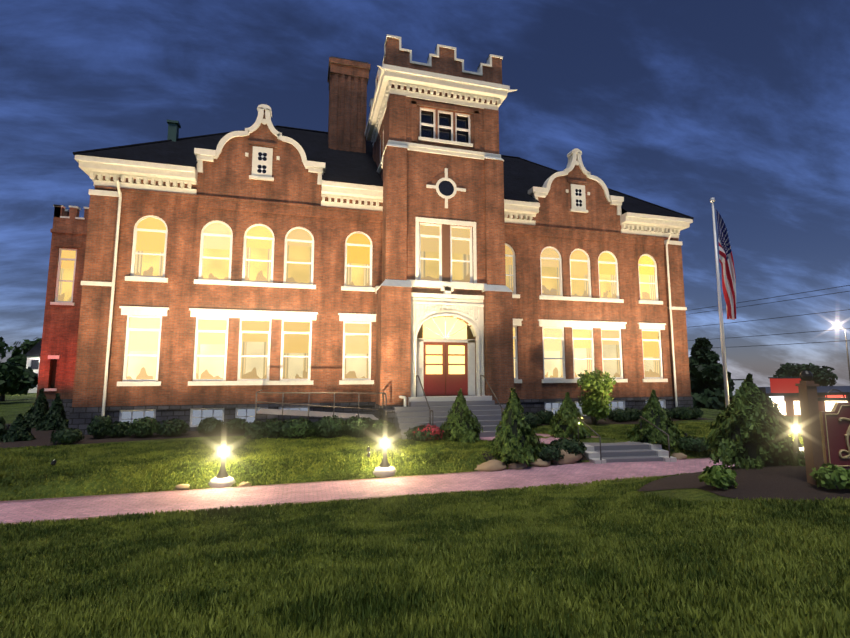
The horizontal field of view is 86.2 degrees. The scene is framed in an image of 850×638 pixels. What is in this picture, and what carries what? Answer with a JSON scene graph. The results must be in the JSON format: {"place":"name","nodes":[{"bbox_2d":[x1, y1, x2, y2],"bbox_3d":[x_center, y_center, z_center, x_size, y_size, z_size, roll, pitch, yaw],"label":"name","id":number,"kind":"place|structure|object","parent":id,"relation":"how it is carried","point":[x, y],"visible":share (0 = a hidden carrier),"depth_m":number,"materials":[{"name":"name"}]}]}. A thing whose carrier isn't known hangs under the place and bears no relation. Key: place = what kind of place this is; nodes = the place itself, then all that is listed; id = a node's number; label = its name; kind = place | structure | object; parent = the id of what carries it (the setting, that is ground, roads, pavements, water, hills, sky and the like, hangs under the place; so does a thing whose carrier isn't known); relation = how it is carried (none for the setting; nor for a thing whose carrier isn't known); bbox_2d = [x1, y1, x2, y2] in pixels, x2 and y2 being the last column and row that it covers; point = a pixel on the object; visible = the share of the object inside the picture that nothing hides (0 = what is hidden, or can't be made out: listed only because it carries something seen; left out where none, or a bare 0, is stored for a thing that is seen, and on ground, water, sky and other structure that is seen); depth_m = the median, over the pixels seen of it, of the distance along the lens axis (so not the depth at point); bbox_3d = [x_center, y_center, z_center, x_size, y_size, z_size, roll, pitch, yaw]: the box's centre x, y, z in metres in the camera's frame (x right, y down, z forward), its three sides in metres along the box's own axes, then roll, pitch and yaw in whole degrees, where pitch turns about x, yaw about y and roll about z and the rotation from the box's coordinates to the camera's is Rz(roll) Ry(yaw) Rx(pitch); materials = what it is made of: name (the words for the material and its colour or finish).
{"place":"outdoors","nodes":[
{"label":"outdoors","id":0,"kind":"place"},
{"bbox_2d":[60,219,660,378],"bbox_3d":[-3.039,-0.430,25.307,34.070,7.500,9.100,2,-7,-15],"label":"room light","id":1,"kind":"object","parent":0,"point":[351,285],"visible":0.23,"depth_m":21.92,"materials":[{"name":"yellow"}]},
{"bbox_2d":[0,433,804,524],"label":"paving","id":2,"kind":"structure","parent":0,"point":[60,508],"depth_m":12.20,"materials":[{"name":"pink concrete"}]},
{"bbox_2d":[0,472,849,637],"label":"grass","id":3,"kind":"structure","parent":0,"point":[139,580],"depth_m":5.33,"materials":[{"name":"green plant"}]},
{"bbox_2d":[0,392,849,637],"bbox_3d":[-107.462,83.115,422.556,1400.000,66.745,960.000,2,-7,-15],"label":"ground","id":4,"kind":"structure","parent":0,"point":[12,407],"depth_m":13.54,"materials":[{"name":"green plant"}]},
{"bbox_2d":[0,337,13,359],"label":"tree","id":5,"kind":"object","parent":4,"relation":"on","point":[3,344],"visible":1,"depth_m":86.05,"materials":[{"name":"green plant"}]},
{"bbox_2d":[0,361,33,395],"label":"tree","id":6,"kind":"object","parent":4,"relation":"on","point":[15,379],"visible":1,"depth_m":38.16,"materials":[{"name":"green plant"}]},
{"bbox_2d":[7,352,26,366],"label":"tree","id":7,"kind":"object","parent":4,"relation":"on","point":[20,358],"visible":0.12,"depth_m":78.36,"materials":[{"name":"green plant"}]},
{"bbox_2d":[0,361,37,400],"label":"tree","id":8,"kind":"object","parent":4,"relation":"on","point":[29,370],"visible":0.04,"depth_m":45.06,"materials":[{"name":"green plant"}]},
{"bbox_2d":[7,337,41,355],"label":"tree","id":9,"kind":"object","parent":4,"relation":"on","point":[27,345],"visible":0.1,"depth_m":95.59,"materials":[{"name":"green plant"}]},
{"bbox_2d":[24,340,41,392],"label":"house","id":10,"kind":"structure","parent":4,"relation":"on","point":[33,356],"depth_m":69.18,"materials":[{"name":"white paint"}]},
{"bbox_2d":[35,393,68,430],"bbox_3d":[-16.884,4.243,20.879,1.268,1.695,1.269,2,-7,-15],"label":"conifer","id":11,"kind":"object","parent":4,"relation":"on","point":[55,418],"visible":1,"depth_m":20.61,"materials":[{"name":"green plant"}]},
{"bbox_2d":[208,445,235,487],"bbox_3d":[-5.657,4.157,12.730,0.693,1.231,0.579,0,-7,-3],"label":"path light","id":12,"kind":"object","parent":4,"relation":"on","point":[222,479],"visible":0.94,"depth_m":12.58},
{"bbox_2d":[243,420,266,438],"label":"hedge","id":13,"kind":"object","parent":4,"relation":"on","point":[254,430],"visible":0.94,"depth_m":17.39,"materials":[{"name":"green plant"}]},
{"bbox_2d":[263,417,281,438],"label":"hedge","id":14,"kind":"object","parent":4,"relation":"on","point":[274,425],"visible":0.75,"depth_m":17.63,"materials":[{"name":"green plant"}]},
{"bbox_2d":[278,419,292,438],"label":"hedge","id":15,"kind":"object","parent":4,"relation":"on","point":[286,424],"visible":0.38,"depth_m":17.62,"materials":[{"name":"green plant"}]},
{"bbox_2d":[285,417,314,438],"bbox_3d":[-4.957,4.300,17.920,1.236,0.864,1.242,2,-7,-15],"label":"foundation shrub","id":16,"kind":"object","parent":4,"relation":"on","point":[299,428],"visible":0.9,"depth_m":17.59,"materials":[{"name":"green plant"}]},
{"bbox_2d":[306,421,316,437],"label":"hedge","id":17,"kind":"object","parent":4,"relation":"on","point":[310,434],"visible":0.23,"depth_m":17.94,"materials":[{"name":"green plant"}]},
{"bbox_2d":[313,420,320,436],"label":"hedge","id":18,"kind":"object","parent":4,"relation":"on","point":[314,434],"visible":0.02,"depth_m":18.11,"materials":[{"name":"green plant"}]},
{"bbox_2d":[312,415,345,437],"bbox_3d":[-3.794,4.315,18.112,1.401,0.941,1.272,2,-7,-15],"label":"foundation shrub","id":19,"kind":"object","parent":4,"relation":"on","point":[329,427],"visible":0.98,"depth_m":17.78,"materials":[{"name":"green plant"}]},
{"bbox_2d":[337,418,346,436],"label":"hedge","id":20,"kind":"object","parent":4,"relation":"on","point":[343,430],"visible":0.06,"depth_m":18.19,"materials":[{"name":"green plant"}]},
{"bbox_2d":[345,415,372,437],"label":"foundation shrub","id":21,"kind":"object","parent":4,"relation":"on","point":[357,427],"visible":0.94,"depth_m":17.96,"materials":[{"name":"green plant"}]},
{"bbox_2d":[36,37,693,434],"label":"building walls","id":22,"kind":"structure","parent":4,"relation":"on","point":[240,201],"depth_m":22.15,"materials":[{"name":"red brick"}]},
{"bbox_2d":[54,107,665,426],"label":"window frames","id":23,"kind":"structure","parent":22,"relation":"in","point":[128,329],"depth_m":22.02,"materials":[{"name":"white wood"}]},
{"bbox_2d":[51,110,662,424],"bbox_3d":[-3.080,-2.316,25.677,34.170,15.470,9.180,2,-7,-15],"label":"window glass","id":24,"kind":"object","parent":23,"relation":"in","point":[254,365],"visible":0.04,"depth_m":22.05,"materials":[{"name":"yellow glass"}]},
{"bbox_2d":[44,34,692,415],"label":"building trim","id":25,"kind":"structure","parent":22,"relation":"attached to","point":[428,306],"depth_m":22.05,"materials":[{"name":"white paint"}]},
{"bbox_2d":[361,417,374,434],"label":"hedge","id":26,"kind":"object","parent":4,"relation":"on","point":[371,420],"visible":0.1,"depth_m":18.72,"materials":[{"name":"green plant"}]},
{"bbox_2d":[369,420,396,437],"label":"foundation shrub","id":27,"kind":"object","parent":4,"relation":"on","point":[381,429],"visible":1,"depth_m":17.75,"materials":[{"name":"green plant"}]},
{"bbox_2d":[373,437,395,477],"bbox_3d":[-1.238,4.264,13.982,0.746,1.228,0.560,2,-7,-15],"label":"path light","id":28,"kind":"object","parent":4,"relation":"on","point":[384,469],"visible":0.96,"depth_m":13.81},
{"bbox_2d":[0,421,822,500],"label":"bank grass blades","id":29,"kind":"object","parent":4,"relation":"on","point":[198,452],"depth_m":14.40,"materials":[{"name":"green plant"}]},
{"bbox_2d":[524,414,537,427],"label":"foundation shrub","id":30,"kind":"object","parent":29,"relation":"on","point":[531,421],"visible":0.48,"depth_m":20.42,"materials":[{"name":"green plant"}]},
{"bbox_2d":[404,423,444,440],"bbox_3d":[-0.036,4.306,17.219,1.587,0.620,1.331,2,-7,-15],"label":"flowering bush","id":31,"kind":"object","parent":4,"relation":"on","point":[418,436],"visible":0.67,"depth_m":16.86,"materials":[{"name":"green plant"}]},
{"bbox_2d":[0,418,849,500],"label":"mulch beds","id":32,"kind":"object","parent":4,"relation":"on","point":[783,481],"visible":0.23,"depth_m":9.95,"materials":[{"name":"brown soil"}]},
{"bbox_2d":[0,416,6,428],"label":"conifer","id":33,"kind":"object","parent":32,"relation":"on","point":[3,421],"visible":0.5,"depth_m":20.16,"materials":[{"name":"green plant"}]},
{"bbox_2d":[0,420,8,434],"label":"conifer","id":34,"kind":"object","parent":32,"relation":"on","point":[2,429],"visible":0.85,"depth_m":18.80,"materials":[{"name":"green plant"}]},
{"bbox_2d":[0,413,35,442],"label":"conifer","id":35,"kind":"object","parent":32,"relation":"on","point":[19,429],"visible":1,"depth_m":17.25,"materials":[{"name":"green plant"}]},
{"bbox_2d":[24,388,49,427],"bbox_3d":[-18.384,4.228,21.658,1.404,1.894,1.342,-2,-7,16],"label":"conifer","id":36,"kind":"object","parent":32,"relation":"on","point":[36,413],"visible":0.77,"depth_m":21.45,"materials":[{"name":"green plant"}]},
{"bbox_2d":[50,427,84,443],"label":"foundation shrub","id":37,"kind":"object","parent":32,"relation":"on","point":[67,435],"visible":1,"depth_m":16.44,"materials":[{"name":"green plant"}]},
{"bbox_2d":[86,415,112,438],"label":"foundation shrub","id":38,"kind":"object","parent":32,"relation":"on","point":[98,426],"visible":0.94,"depth_m":17.75,"materials":[{"name":"green plant"}]},
{"bbox_2d":[105,421,131,436],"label":"foundation shrub","id":39,"kind":"object","parent":32,"relation":"on","point":[118,429],"visible":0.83,"depth_m":18.02,"materials":[{"name":"green plant"}]},
{"bbox_2d":[128,416,159,436],"bbox_3d":[-11.271,4.353,18.291,1.206,0.838,1.230,2,-7,-15],"label":"foundation shrub","id":40,"kind":"object","parent":32,"relation":"on","point":[146,426],"visible":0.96,"depth_m":17.96,"materials":[{"name":"green plant"}]},
{"bbox_2d":[156,418,189,435],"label":"foundation shrub","id":41,"kind":"object","parent":32,"relation":"on","point":[174,427],"visible":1,"depth_m":18.36,"materials":[{"name":"green plant"}]},
{"bbox_2d":[196,416,223,433],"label":"foundation shrub","id":42,"kind":"object","parent":32,"relation":"on","point":[212,425],"visible":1,"depth_m":18.83,"materials":[{"name":"green plant"}]},
{"bbox_2d":[223,418,248,433],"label":"foundation shrub","id":43,"kind":"object","parent":32,"relation":"on","point":[235,425],"visible":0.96,"depth_m":19.14,"materials":[{"name":"green plant"}]},
{"bbox_2d":[524,412,542,424],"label":"foundation shrub","id":44,"kind":"object","parent":32,"relation":"on","point":[538,417],"visible":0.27,"depth_m":21.88,"materials":[{"name":"green plant"}]},
{"bbox_2d":[535,409,553,423],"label":"foundation shrub","id":45,"kind":"object","parent":32,"relation":"on","point":[547,415],"visible":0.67,"depth_m":22.56,"materials":[{"name":"green plant"}]},
{"bbox_2d":[534,444,564,461],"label":"foundation shrub","id":46,"kind":"object","parent":32,"relation":"on","point":[549,453],"visible":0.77,"depth_m":15.28,"materials":[{"name":"green plant"}]},
{"bbox_2d":[548,438,586,455],"bbox_3d":[5.045,4.523,16.044,1.310,0.613,1.348,2,-7,-15],"label":"foundation shrub","id":47,"kind":"object","parent":32,"relation":"on","point":[573,446],"visible":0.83,"depth_m":15.72,"materials":[{"name":"green plant"}]},
{"bbox_2d":[607,408,632,421],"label":"foundation shrub","id":48,"kind":"object","parent":32,"relation":"on","point":[618,415],"visible":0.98,"depth_m":23.52,"materials":[{"name":"green plant"}]},
{"bbox_2d":[623,407,641,420],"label":"foundation shrub","id":49,"kind":"object","parent":32,"relation":"on","point":[636,414],"visible":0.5,"depth_m":23.94,"materials":[{"name":"green plant"}]},
{"bbox_2d":[662,407,672,417],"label":"foundation shrub","id":50,"kind":"object","parent":32,"relation":"on","point":[669,413],"visible":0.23,"depth_m":24.59,"materials":[{"name":"green plant"}]},
{"bbox_2d":[671,406,692,419],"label":"foundation shrub","id":51,"kind":"object","parent":32,"relation":"on","point":[682,413],"visible":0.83,"depth_m":24.63,"materials":[{"name":"green plant"}]},
{"bbox_2d":[686,406,703,418],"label":"foundation shrub","id":52,"kind":"object","parent":32,"relation":"on","point":[697,412],"visible":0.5,"depth_m":24.87,"materials":[{"name":"green plant"}]},
{"bbox_2d":[698,465,737,489],"bbox_3d":[6.098,3.260,9.436,0.669,0.454,0.653,2,-7,-15],"label":"bed perennial","id":53,"kind":"object","parent":32,"relation":"on","point":[718,476],"visible":1,"depth_m":9.27,"materials":[{"name":"green plant"}]},
{"bbox_2d":[703,373,805,469],"bbox_3d":[8.101,2.450,11.120,2.130,2.228,2.086,5,-8,-37],"label":"evergreen shrub","id":54,"kind":"object","parent":32,"relation":"on","point":[749,431],"visible":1,"depth_m":10.74,"materials":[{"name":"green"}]},
{"bbox_2d":[809,463,849,488],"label":"bed perennial","id":55,"kind":"object","parent":32,"relation":"on","point":[829,476],"visible":1,"depth_m":8.42,"materials":[{"name":"green plant"}]},
{"bbox_2d":[173,438,686,489],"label":"rocks","id":56,"kind":"object","parent":4,"relation":"on","point":[493,465],"visible":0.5,"depth_m":14.90,"materials":[{"name":"stone"}]},
{"bbox_2d":[440,388,482,442],"bbox_3d":[1.326,3.743,17.878,1.780,2.008,1.933,-4,-8,31],"label":"arborvitae","id":57,"kind":"object","parent":4,"relation":"on","point":[461,424],"visible":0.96,"depth_m":17.41,"materials":[{"name":"green plant"}]},
{"bbox_2d":[256,395,676,463],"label":"steps","id":58,"kind":"structure","parent":4,"relation":"on","point":[486,410],"depth_m":18.86,"materials":[{"name":"concrete"}]},
{"bbox_2d":[255,375,669,463],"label":"handrails","id":59,"kind":"object","parent":58,"relation":"attached to","point":[358,408],"visible":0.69,"depth_m":18.79,"materials":[{"name":"grey metal"}]},
{"bbox_2d":[485,387,544,463],"bbox_3d":[3.193,3.573,15.694,2.123,2.420,2.175,2,-7,-15],"label":"arborvitae","id":60,"kind":"object","parent":4,"relation":"on","point":[514,439],"visible":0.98,"depth_m":15.31,"materials":[{"name":"green plant"}]},
{"bbox_2d":[548,392,590,438],"bbox_3d":[5.790,3.891,18.545,1.645,1.810,1.706,2,-7,-15],"label":"arborvitae","id":61,"kind":"object","parent":4,"relation":"on","point":[564,419],"visible":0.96,"depth_m":18.21,"materials":[{"name":"green plant"}]},
{"bbox_2d":[577,368,616,424],"bbox_3d":[8.552,3.837,22.593,1.858,2.841,2.010,2,-7,-15],"label":"lime shrub","id":62,"kind":"object","parent":4,"relation":"on","point":[595,401],"visible":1,"depth_m":22.37,"materials":[{"name":"green plant"}]},
{"bbox_2d":[626,390,684,446],"bbox_3d":[8.978,3.769,17.650,2.127,2.037,2.037,2,-7,-15],"label":"arborvitae","id":63,"kind":"object","parent":4,"relation":"on","point":[654,414],"visible":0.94,"depth_m":17.33,"materials":[{"name":"green plant"}]},
{"bbox_2d":[676,435,712,451],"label":"foundation shrub","id":64,"kind":"object","parent":4,"relation":"on","point":[690,443],"visible":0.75,"depth_m":16.85,"materials":[{"name":"green plant"}]},
{"bbox_2d":[689,337,734,409],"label":"conifer","id":65,"kind":"object","parent":4,"relation":"on","point":[706,379],"visible":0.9,"depth_m":50.84,"materials":[{"name":"green plant"}]},
{"bbox_2d":[710,198,729,407],"bbox_3d":[12.332,-0.183,18.938,0.320,10.130,0.320,2,-7,-15],"label":"flagpole","id":66,"kind":"object","parent":4,"relation":"on","point":[724,362],"visible":0.79,"depth_m":18.88,"materials":[{"name":"white metal"}]},
{"bbox_2d":[716,210,735,319],"bbox_3d":[12.702,-2.365,19.147,0.502,4.788,0.464,2,-7,-15],"label":"flag","id":67,"kind":"object","parent":66,"relation":"attached to","point":[726,261],"visible":1,"depth_m":19.12,"materials":[{"name":"fabric"}]},
{"bbox_2d":[732,379,743,394],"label":"building","id":68,"kind":"structure","parent":4,"relation":"on","point":[737,382],"depth_m":52.95,"materials":[{"name":"white paint"}]},
{"bbox_2d":[685,285,849,348],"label":"power lines","id":69,"kind":"object","parent":4,"relation":"on","point":[773,318],"visible":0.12,"depth_m":36.23,"materials":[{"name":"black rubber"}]},
{"bbox_2d":[731,377,849,416],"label":"shop building","id":70,"kind":"structure","parent":4,"relation":"on","point":[782,393],"depth_m":80.77,"materials":[{"name":"brick"}]},
{"bbox_2d":[793,424,803,453],"bbox_3d":[14.621,4.755,17.826,0.723,1.236,0.596,2,-7,-15],"label":"path light","id":71,"kind":"object","parent":4,"relation":"on","point":[795,428],"visible":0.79,"depth_m":17.80,"materials":[{"name":"metal"}]},
{"bbox_2d":[773,362,837,385],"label":"tree","id":72,"kind":"object","parent":4,"relation":"on","point":[823,376],"visible":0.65,"depth_m":143.76,"materials":[{"name":"green plant"}]},
{"bbox_2d":[795,371,849,484],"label":"yard sign","id":73,"kind":"object","parent":4,"relation":"on","point":[831,428],"visible":0.96,"depth_m":9.00,"materials":[{"name":"brown wood"}]},
{"bbox_2d":[0,0,849,386],"label":"sky","id":74,"kind":"structure","parent":0,"point":[675,105],"materials":[{"name":"blue"}]},
{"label":"parking lot","id":75,"kind":"structure","parent":0,"visible":0},
{"bbox_2d":[834,324,849,379],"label":"street lamp","id":76,"kind":"object","parent":75,"relation":"on","point":[846,349],"visible":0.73,"depth_m":65.59,"materials":[{"name":"grey metal"}]}
]}

